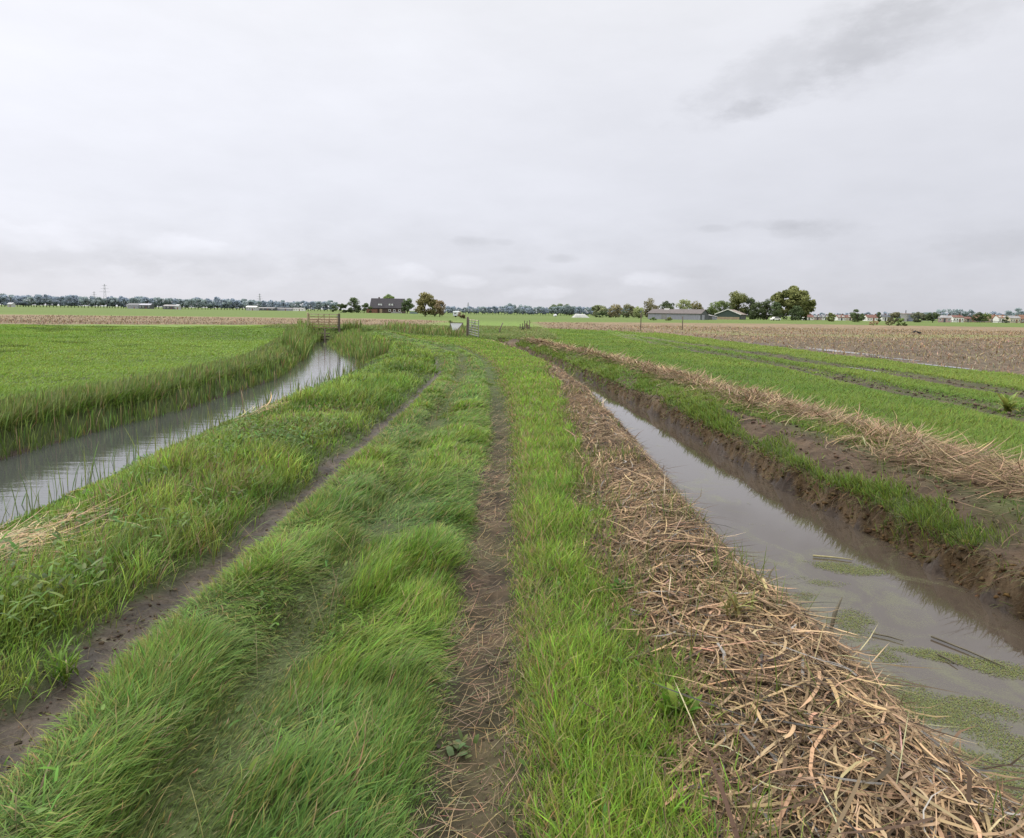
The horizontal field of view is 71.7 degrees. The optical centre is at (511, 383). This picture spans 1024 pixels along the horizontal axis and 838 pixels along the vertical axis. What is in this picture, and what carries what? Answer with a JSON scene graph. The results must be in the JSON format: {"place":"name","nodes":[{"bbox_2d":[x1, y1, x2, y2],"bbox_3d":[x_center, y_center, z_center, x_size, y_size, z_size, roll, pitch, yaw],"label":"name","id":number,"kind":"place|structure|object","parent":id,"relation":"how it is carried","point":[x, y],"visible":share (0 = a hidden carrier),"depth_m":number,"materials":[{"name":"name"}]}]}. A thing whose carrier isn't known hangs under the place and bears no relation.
{"place":"outdoors","nodes":[
{"label":"outdoors","id":0,"kind":"place"},
{"bbox_2d":[0,341,360,527],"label":"ditch water","id":1,"kind":"structure","parent":0,"point":[34,467],"depth_m":10.66,"materials":[{"name":"grey liquid"}]},
{"bbox_2d":[0,305,1023,837],"bbox_3d":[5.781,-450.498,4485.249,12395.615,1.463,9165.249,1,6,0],"label":"ground","id":2,"kind":"structure","parent":0,"point":[476,659],"depth_m":5.61,"materials":[{"name":"brown soil"}]},
{"bbox_2d":[0,295,8,306],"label":"belt tree","id":3,"kind":"object","parent":2,"relation":"on","point":[4,297],"visible":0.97,"depth_m":611.31,"materials":[{"name":"green plant"}]},
{"bbox_2d":[16,297,27,306],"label":"belt tree","id":4,"kind":"object","parent":2,"relation":"on","point":[20,302],"visible":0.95,"depth_m":626.52,"materials":[{"name":"green plant"}]},
{"bbox_2d":[33,294,50,306],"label":"belt tree","id":5,"kind":"object","parent":2,"relation":"on","point":[38,299],"visible":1,"depth_m":616.86,"materials":[{"name":"green plant"}]},
{"bbox_2d":[53,296,63,306],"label":"belt tree","id":6,"kind":"object","parent":2,"relation":"on","point":[61,298],"visible":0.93,"depth_m":627.68,"materials":[{"name":"green plant"}]},
{"bbox_2d":[39,635,88,685],"bbox_3d":[-2.108,1.317,3.337,0.202,0.226,0.298,-4,7,-37],"label":"grass tuft","id":7,"kind":"object","parent":2,"relation":"on","point":[65,668],"visible":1,"depth_m":3.32,"materials":[{"name":"green plant"}]},
{"bbox_2d":[61,295,76,307],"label":"belt tree","id":8,"kind":"object","parent":2,"relation":"on","point":[67,302],"visible":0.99,"depth_m":612.68,"materials":[{"name":"green plant"}]},
{"bbox_2d":[70,297,80,307],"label":"belt tree","id":9,"kind":"object","parent":2,"relation":"on","point":[77,303],"visible":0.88,"depth_m":617.49,"materials":[{"name":"green plant"}]},
{"bbox_2d":[78,297,95,307],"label":"belt tree","id":10,"kind":"object","parent":2,"relation":"on","point":[90,301],"visible":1,"depth_m":614.00,"materials":[{"name":"green plant"}]},
{"bbox_2d":[96,297,104,307],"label":"belt tree","id":11,"kind":"object","parent":2,"relation":"on","point":[99,301],"visible":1,"depth_m":612.83,"materials":[{"name":"green plant"}]},
{"bbox_2d":[101,298,114,307],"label":"belt tree","id":12,"kind":"object","parent":2,"relation":"on","point":[107,301],"visible":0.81,"depth_m":621.41,"materials":[{"name":"green plant"}]},
{"bbox_2d":[110,297,118,306],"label":"belt tree","id":13,"kind":"object","parent":2,"relation":"on","point":[113,301],"visible":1,"depth_m":622.88,"materials":[{"name":"green plant"}]},
{"bbox_2d":[127,303,139,308],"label":"shed","id":14,"kind":"structure","parent":2,"relation":"on","point":[132,305],"depth_m":583.98,"materials":[{"name":"metal"}]},
{"bbox_2d":[139,303,153,308],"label":"shed","id":15,"kind":"structure","parent":2,"relation":"on","point":[145,306],"depth_m":578.91,"materials":[{"name":"metal"}]},
{"bbox_2d":[140,297,154,303],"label":"belt tree","id":16,"kind":"object","parent":2,"relation":"on","point":[146,299],"visible":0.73,"depth_m":611.39,"materials":[{"name":"green plant"}]},
{"bbox_2d":[0,389,313,570],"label":"straw pile","id":17,"kind":"object","parent":2,"relation":"on","point":[37,534],"visible":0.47,"depth_m":5.29,"materials":[{"name":"beige plant"}]},
{"bbox_2d":[153,297,164,308],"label":"belt tree","id":18,"kind":"object","parent":2,"relation":"on","point":[157,303],"visible":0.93,"depth_m":612.60,"materials":[{"name":"green plant"}]},
{"bbox_2d":[163,305,174,308],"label":"shed","id":19,"kind":"structure","parent":2,"relation":"on","point":[168,306],"depth_m":553.53,"materials":[{"name":"metal"}]},
{"bbox_2d":[0,324,340,431],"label":"pasture grass","id":20,"kind":"structure","parent":2,"relation":"on","point":[35,334],"depth_m":22.98,"materials":[{"name":"green plant"}]},
{"bbox_2d":[186,299,195,308],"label":"belt tree","id":21,"kind":"object","parent":2,"relation":"on","point":[189,304],"visible":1,"depth_m":612.50,"materials":[{"name":"green plant"}]},
{"bbox_2d":[201,299,211,309],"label":"belt tree","id":22,"kind":"object","parent":2,"relation":"on","point":[205,304],"visible":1,"depth_m":614.00,"materials":[{"name":"green plant"}]},
{"bbox_2d":[0,333,439,717],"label":"bank weeds","id":23,"kind":"object","parent":2,"relation":"on","point":[250,458],"visible":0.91,"depth_m":6.12,"materials":[{"name":"green plant"}]},
{"bbox_2d":[214,299,229,309],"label":"belt tree","id":24,"kind":"object","parent":2,"relation":"on","point":[221,304],"visible":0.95,"depth_m":617.02,"materials":[{"name":"green plant"}]},
{"bbox_2d":[222,299,231,309],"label":"belt tree","id":25,"kind":"object","parent":2,"relation":"on","point":[229,302],"visible":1,"depth_m":617.75,"materials":[{"name":"green plant"}]},
{"bbox_2d":[0,318,469,459],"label":"reed bed","id":26,"kind":"object","parent":2,"relation":"on","point":[355,343],"visible":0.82,"depth_m":16.72,"materials":[{"name":"green plant"}]},
{"bbox_2d":[230,300,242,309],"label":"belt tree","id":27,"kind":"object","parent":2,"relation":"on","point":[235,302],"visible":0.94,"depth_m":624.76,"materials":[{"name":"green plant"}]},
{"bbox_2d":[242,300,253,306],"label":"belt tree","id":28,"kind":"object","parent":2,"relation":"on","point":[248,302],"visible":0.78,"depth_m":628.47,"materials":[{"name":"green plant"}]},
{"bbox_2d":[246,306,258,310],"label":"shed","id":29,"kind":"structure","parent":2,"relation":"on","point":[256,308],"depth_m":554.46,"materials":[{"name":"white paint"}]},
{"bbox_2d":[259,307,276,310],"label":"shed","id":30,"kind":"structure","parent":2,"relation":"on","point":[268,308],"depth_m":583.20,"materials":[{"name":"stone"}]},
{"bbox_2d":[277,308,292,310],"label":"shed","id":31,"kind":"structure","parent":2,"relation":"on","point":[284,309],"depth_m":593.06,"materials":[{"name":"white paint"}]},
{"bbox_2d":[303,301,315,310],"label":"belt tree","id":32,"kind":"object","parent":2,"relation":"on","point":[311,303],"visible":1,"depth_m":612.11,"materials":[{"name":"green plant"}]},
{"bbox_2d":[0,372,639,837],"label":"fallen straw","id":33,"kind":"object","parent":2,"relation":"on","point":[478,648],"visible":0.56,"depth_m":3.37,"materials":[{"name":"beige plant"}]},
{"bbox_2d":[317,301,324,310],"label":"belt tree","id":34,"kind":"object","parent":2,"relation":"on","point":[320,305],"visible":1,"depth_m":615.88,"materials":[{"name":"green plant"}]},
{"bbox_2d":[307,312,339,332],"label":"field gate","id":35,"kind":"structure","parent":2,"relation":"on","point":[324,319],"depth_m":46.22,"materials":[{"name":"brown wood"}]},
{"bbox_2d":[331,304,352,312],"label":"bush","id":36,"kind":"object","parent":2,"relation":"on","point":[341,306],"visible":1,"depth_m":397.58,"materials":[{"name":"green plant"}]},
{"bbox_2d":[347,297,361,312],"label":"conifer tree","id":37,"kind":"object","parent":2,"relation":"on","point":[354,302],"visible":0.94,"depth_m":398.28,"materials":[{"name":"green plant"}]},
{"bbox_2d":[355,303,371,312],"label":"bush","id":38,"kind":"object","parent":2,"relation":"on","point":[365,306],"visible":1,"depth_m":394.46,"materials":[{"name":"green plant"}]},
{"bbox_2d":[366,297,405,312],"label":"farmhouse","id":39,"kind":"object","parent":2,"relation":"on","point":[383,305],"visible":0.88,"depth_m":413.31,"materials":[{"name":"brick"}]},
{"bbox_2d":[0,328,804,837],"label":"path grass","id":40,"kind":"structure","parent":2,"relation":"on","point":[526,384],"depth_m":3.15,"materials":[{"name":"green plant"}]},
{"bbox_2d":[401,298,414,313],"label":"garden tree","id":41,"kind":"object","parent":2,"relation":"on","point":[408,304],"visible":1,"depth_m":391.83,"materials":[{"name":"green plant"}]},
{"bbox_2d":[415,292,436,315],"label":"broadleaf tree","id":42,"kind":"object","parent":2,"relation":"on","point":[425,299],"visible":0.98,"depth_m":212.58,"materials":[{"name":"green plant"}]},
{"bbox_2d":[433,300,445,316],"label":"broadleaf tree","id":43,"kind":"object","parent":2,"relation":"on","point":[439,305],"visible":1,"depth_m":203.21,"materials":[{"name":"brown plant"}]},
{"bbox_2d":[450,322,462,329],"bbox_3d":[-3.981,-3.733,50.888,0.970,1.305,0.170,1,6,0],"label":"white panel","id":44,"kind":"object","parent":2,"relation":"on","point":[455,325],"visible":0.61,"depth_m":50.84,"materials":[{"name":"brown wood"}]},
{"bbox_2d":[446,728,478,758],"bbox_3d":[-0.214,1.449,2.821,0.141,0.094,0.132,2,6,13],"label":"weed plant","id":45,"kind":"object","parent":2,"relation":"on","point":[450,750],"visible":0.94,"depth_m":2.81,"materials":[{"name":"green plant"}]},
{"bbox_2d":[466,317,468,335],"bbox_3d":[-2.984,-3.539,47.489,0.180,1.861,0.162,1,6,0],"label":"gate post","id":46,"kind":"object","parent":2,"relation":"on","point":[467,328],"visible":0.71,"depth_m":47.42,"materials":[{"name":"grey wood"}]},
{"bbox_2d":[469,319,478,336],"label":"metal gate","id":47,"kind":"structure","parent":46,"relation":"attached to","point":[475,325],"depth_m":44.29,"materials":[{"name":"metal"}]},
{"bbox_2d":[504,306,513,314],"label":"belt tree","id":48,"kind":"object","parent":2,"relation":"on","point":[508,308],"visible":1,"depth_m":405.11,"materials":[{"name":"green plant"}]},
{"bbox_2d":[0,314,1023,373],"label":"maize stubble","id":49,"kind":"object","parent":2,"relation":"on","point":[1003,340],"visible":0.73,"depth_m":64.34,"materials":[{"name":"beige plant"}]},
{"bbox_2d":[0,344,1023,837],"bbox_3d":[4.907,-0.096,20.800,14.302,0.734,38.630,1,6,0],"label":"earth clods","id":50,"kind":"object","parent":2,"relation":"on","point":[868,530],"visible":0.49,"depth_m":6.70,"materials":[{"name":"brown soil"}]},
{"bbox_2d":[573,314,588,317],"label":"silage clamp","id":51,"kind":"object","parent":2,"relation":"on","point":[580,316],"visible":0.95,"depth_m":265.27,"materials":[{"name":"white plastic"}]},
{"bbox_2d":[591,305,607,315],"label":"broadleaf tree","id":52,"kind":"object","parent":2,"relation":"on","point":[597,308],"visible":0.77,"depth_m":386.85,"materials":[{"name":"green plant"}]},
{"bbox_2d":[595,311,611,317],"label":"bush","id":53,"kind":"object","parent":2,"relation":"on","point":[603,313],"visible":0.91,"depth_m":297.54,"materials":[{"name":"green plant"}]},
{"bbox_2d":[607,304,622,317],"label":"broadleaf tree","id":54,"kind":"object","parent":2,"relation":"on","point":[617,308],"visible":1,"depth_m":282.80,"materials":[{"name":"green plant"}]},
{"bbox_2d":[598,577,632,596],"bbox_3d":[0.633,1.213,4.150,0.229,0.136,0.151,-2,6,-26],"label":"weed plant","id":55,"kind":"object","parent":2,"relation":"on","point":[618,585],"visible":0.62,"depth_m":4.15,"materials":[{"name":"green plant"}]},
{"bbox_2d":[623,303,635,317],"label":"broadleaf tree","id":56,"kind":"object","parent":2,"relation":"on","point":[627,307],"visible":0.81,"depth_m":287.04,"materials":[{"name":"green plant"}]},
{"bbox_2d":[633,306,644,317],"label":"broadleaf tree","id":57,"kind":"object","parent":2,"relation":"on","point":[636,312],"visible":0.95,"depth_m":268.18,"materials":[{"name":"green plant"}]},
{"bbox_2d":[261,323,1023,487],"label":"meadow grass","id":58,"kind":"structure","parent":2,"relation":"on","point":[982,430],"depth_m":18.50,"materials":[{"name":"green plant"}]},
{"bbox_2d":[643,298,659,317],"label":"broadleaf tree","id":59,"kind":"object","parent":2,"relation":"on","point":[650,307],"visible":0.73,"depth_m":272.83,"materials":[{"name":"green plant"}]},
{"bbox_2d":[659,301,674,308],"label":"broadleaf tree","id":60,"kind":"object","parent":2,"relation":"on","point":[667,304],"visible":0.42,"depth_m":282.91,"materials":[{"name":"green plant"}]},
{"bbox_2d":[648,308,708,319],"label":"barn","id":61,"kind":"structure","parent":2,"relation":"on","point":[688,314],"depth_m":237.30,"materials":[{"name":"white paint"}]},
{"bbox_2d":[675,299,692,308],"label":"broadleaf tree","id":62,"kind":"object","parent":2,"relation":"on","point":[687,303],"visible":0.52,"depth_m":296.95,"materials":[{"name":"green plant"}]},
{"bbox_2d":[690,301,703,308],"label":"broadleaf tree","id":63,"kind":"object","parent":2,"relation":"on","point":[696,305],"visible":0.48,"depth_m":297.28,"materials":[{"name":"green plant"}]},
{"bbox_2d":[706,302,720,315],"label":"broadleaf tree","id":64,"kind":"object","parent":2,"relation":"on","point":[712,308],"visible":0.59,"depth_m":307.05,"materials":[{"name":"green plant"}]},
{"bbox_2d":[715,300,732,311],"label":"broadleaf tree","id":65,"kind":"object","parent":2,"relation":"on","point":[724,305],"visible":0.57,"depth_m":311.85,"materials":[{"name":"green plant"}]},
{"bbox_2d":[714,309,746,319],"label":"barn","id":66,"kind":"structure","parent":2,"relation":"on","point":[730,314],"depth_m":280.51,"materials":[{"name":"green paint"}]},
{"bbox_2d":[729,290,750,315],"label":"broadleaf tree","id":67,"kind":"object","parent":2,"relation":"on","point":[737,300],"visible":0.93,"depth_m":315.79,"materials":[{"name":"green plant"}]},
{"bbox_2d":[742,297,757,318],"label":"broadleaf tree","id":68,"kind":"object","parent":2,"relation":"on","point":[751,301],"visible":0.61,"depth_m":314.78,"materials":[{"name":"green plant"}]},
{"bbox_2d":[750,302,762,319],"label":"broadleaf tree","id":69,"kind":"object","parent":2,"relation":"on","point":[754,309],"visible":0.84,"depth_m":302.76,"materials":[{"name":"green plant"}]},
{"bbox_2d":[503,337,1023,619],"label":"ledge grass","id":70,"kind":"structure","parent":2,"relation":"on","point":[707,411],"depth_m":7.82,"materials":[{"name":"green plant"}]},
{"bbox_2d":[507,345,1023,837],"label":"reed litter","id":71,"kind":"object","parent":2,"relation":"on","point":[903,791],"visible":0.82,"depth_m":2.84,"materials":[{"name":"beige plant"}]},
{"bbox_2d":[656,682,702,728],"bbox_3d":[0.686,1.331,2.915,0.199,0.177,0.207,1,6,0],"label":"weed plant","id":72,"kind":"object","parent":71,"relation":"on","point":[693,708],"visible":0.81,"depth_m":2.90,"materials":[{"name":"green plant"}]},
{"bbox_2d":[712,583,757,620],"bbox_3d":[1.136,1.126,3.617,0.242,0.206,0.300,1,6,0],"label":"weed plant","id":73,"kind":"object","parent":71,"relation":"on","point":[736,605],"visible":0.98,"depth_m":3.60,"materials":[{"name":"green plant"}]},
{"bbox_2d":[757,298,774,319],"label":"broadleaf tree","id":74,"kind":"object","parent":2,"relation":"on","point":[766,307],"visible":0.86,"depth_m":298.08,"materials":[{"name":"green plant"}]},
{"bbox_2d":[517,333,1023,545],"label":"straw windrow","id":75,"kind":"object","parent":2,"relation":"on","point":[1005,466],"visible":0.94,"depth_m":9.41,"materials":[{"name":"beige plant"}]},
{"bbox_2d":[768,301,782,317],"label":"broadleaf tree","id":76,"kind":"object","parent":2,"relation":"on","point":[775,305],"visible":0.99,"depth_m":289.41,"materials":[{"name":"green plant"}]},
{"bbox_2d":[770,285,816,317],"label":"broadleaf tree","id":77,"kind":"object","parent":2,"relation":"on","point":[795,295],"visible":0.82,"depth_m":292.70,"materials":[{"name":"green plant"}]},
{"bbox_2d":[787,305,804,319],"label":"bush","id":78,"kind":"object","parent":2,"relation":"on","point":[796,313],"visible":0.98,"depth_m":287.50,"materials":[{"name":"green plant"}]},
{"bbox_2d":[774,345,883,355],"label":"puddle","id":79,"kind":"object","parent":2,"relation":"on","point":[829,350],"visible":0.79,"depth_m":35.62,"materials":[{"name":"grey liquid"}]},
{"bbox_2d":[826,312,835,321],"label":"bush","id":80,"kind":"object","parent":2,"relation":"on","point":[831,316],"visible":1,"depth_m":248.37,"materials":[{"name":"green plant"}]},
{"bbox_2d":[834,314,845,320],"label":"house","id":81,"kind":"structure","parent":2,"relation":"on","point":[842,317],"depth_m":326.51,"materials":[{"name":"white paint"}]},
{"bbox_2d":[850,309,865,321],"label":"broadleaf tree","id":82,"kind":"object","parent":2,"relation":"on","point":[857,317],"visible":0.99,"depth_m":238.56,"materials":[{"name":"green plant"}]},
{"bbox_2d":[863,314,879,320],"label":"house","id":83,"kind":"structure","parent":2,"relation":"on","point":[871,318],"depth_m":316.54,"materials":[{"name":"white paint"}]},
{"bbox_2d":[880,314,888,320],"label":"house","id":84,"kind":"structure","parent":2,"relation":"on","point":[884,317],"depth_m":336.47,"materials":[{"name":"white paint"}]},
{"bbox_2d":[885,312,900,323],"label":"bush","id":85,"kind":"object","parent":2,"relation":"on","point":[894,315],"visible":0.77,"depth_m":188.35,"materials":[{"name":"green plant"}]},
{"bbox_2d":[896,318,907,325],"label":"bush","id":86,"kind":"object","parent":2,"relation":"on","point":[902,323],"visible":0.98,"depth_m":147.08,"materials":[{"name":"green plant"}]},
{"bbox_2d":[900,311,915,321],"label":"apartment block","id":87,"kind":"structure","parent":2,"relation":"on","point":[906,316],"depth_m":325.92,"materials":[{"name":"stone"}]},
{"bbox_2d":[910,312,926,321],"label":"broadleaf tree","id":88,"kind":"object","parent":2,"relation":"on","point":[919,315],"visible":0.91,"depth_m":267.51,"materials":[{"name":"green plant"}]},
{"bbox_2d":[925,312,940,322],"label":"broadleaf tree","id":89,"kind":"object","parent":2,"relation":"on","point":[928,316],"visible":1,"depth_m":263.12,"materials":[{"name":"green plant"}]},
{"bbox_2d":[938,314,951,321],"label":"house","id":90,"kind":"structure","parent":2,"relation":"on","point":[944,318],"depth_m":297.08,"materials":[{"name":"white brick"}]},
{"bbox_2d":[951,314,964,321],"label":"house","id":91,"kind":"structure","parent":2,"relation":"on","point":[957,318],"depth_m":326.43,"materials":[{"name":"white paint"}]},
{"bbox_2d":[953,309,967,316],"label":"poplar tree","id":92,"kind":"object","parent":2,"relation":"on","point":[963,313],"visible":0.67,"depth_m":475.97,"materials":[{"name":"green plant"}]},
{"bbox_2d":[964,309,976,316],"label":"poplar tree","id":93,"kind":"object","parent":2,"relation":"on","point":[972,312],"visible":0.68,"depth_m":476.76,"materials":[{"name":"green plant"}]},
{"bbox_2d":[922,320,1021,322],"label":"rail fence","id":94,"kind":"object","parent":2,"relation":"on","point":[981,321],"visible":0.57,"depth_m":298.55,"materials":[{"name":"metal"}]},
{"bbox_2d":[971,311,984,320],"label":"broadleaf tree","id":95,"kind":"object","parent":2,"relation":"on","point":[980,317],"visible":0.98,"depth_m":327.62,"materials":[{"name":"green plant"}]},
{"bbox_2d":[981,312,991,322],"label":"broadleaf tree","id":96,"kind":"object","parent":2,"relation":"on","point":[986,318],"visible":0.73,"depth_m":332.33,"materials":[{"name":"green plant"}]},
{"bbox_2d":[993,314,1005,322],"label":"house","id":97,"kind":"structure","parent":2,"relation":"on","point":[998,317],"depth_m":342.10,"materials":[{"name":"white paint"}]},
{"bbox_2d":[991,392,1023,412],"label":"dock plant","id":98,"kind":"object","parent":2,"relation":"on","point":[1007,405],"visible":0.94,"depth_m":13.03,"materials":[{"name":"green plant"}]},
{"bbox_2d":[1004,315,1020,322],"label":"house","id":99,"kind":"structure","parent":2,"relation":"on","point":[1014,319],"depth_m":336.40,"materials":[{"name":"beige paint"}]},
{"bbox_2d":[0,0,1023,317],"label":"sky","id":100,"kind":"structure","parent":0,"point":[865,156],"materials":[{"name":"white"}]},
{"bbox_2d":[547,362,1023,809],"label":"ditch water","id":101,"kind":"structure","parent":0,"point":[909,602],"depth_m":5.80,"materials":[{"name":"grey liquid"}]},
{"bbox_2d":[813,555,851,559],"bbox_3d":[2.924,1.586,6.468,0.332,0.017,0.025,2,6,15],"label":"floating stem","id":102,"kind":"object","parent":101,"relation":"on","point":[830,557],"visible":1,"depth_m":6.47,"materials":[{"name":"beige plant"}]},
{"bbox_2d":[830,597,842,628],"bbox_3d":[2.297,1.686,5.052,0.177,0.306,0.032,-4,8,-42],"label":"reed stump","id":103,"kind":"object","parent":101,"relation":"in","point":[834,614],"visible":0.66,"depth_m":5.04,"materials":[{"name":"beige plant"}]},
{"bbox_2d":[789,559,1023,807],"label":"duckweed","id":104,"kind":"object","parent":101,"relation":"on","point":[958,709],"visible":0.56,"depth_m":4.05,"materials":[{"name":"green leaf"}]},
{"bbox_2d":[931,635,1004,666],"bbox_3d":[3.009,1.766,4.690,0.026,0.013,0.471,-2,7,-28],"label":"floating stem","id":105,"kind":"object","parent":101,"relation":"on","point":[944,641],"visible":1,"depth_m":4.71,"materials":[{"name":"plant"}]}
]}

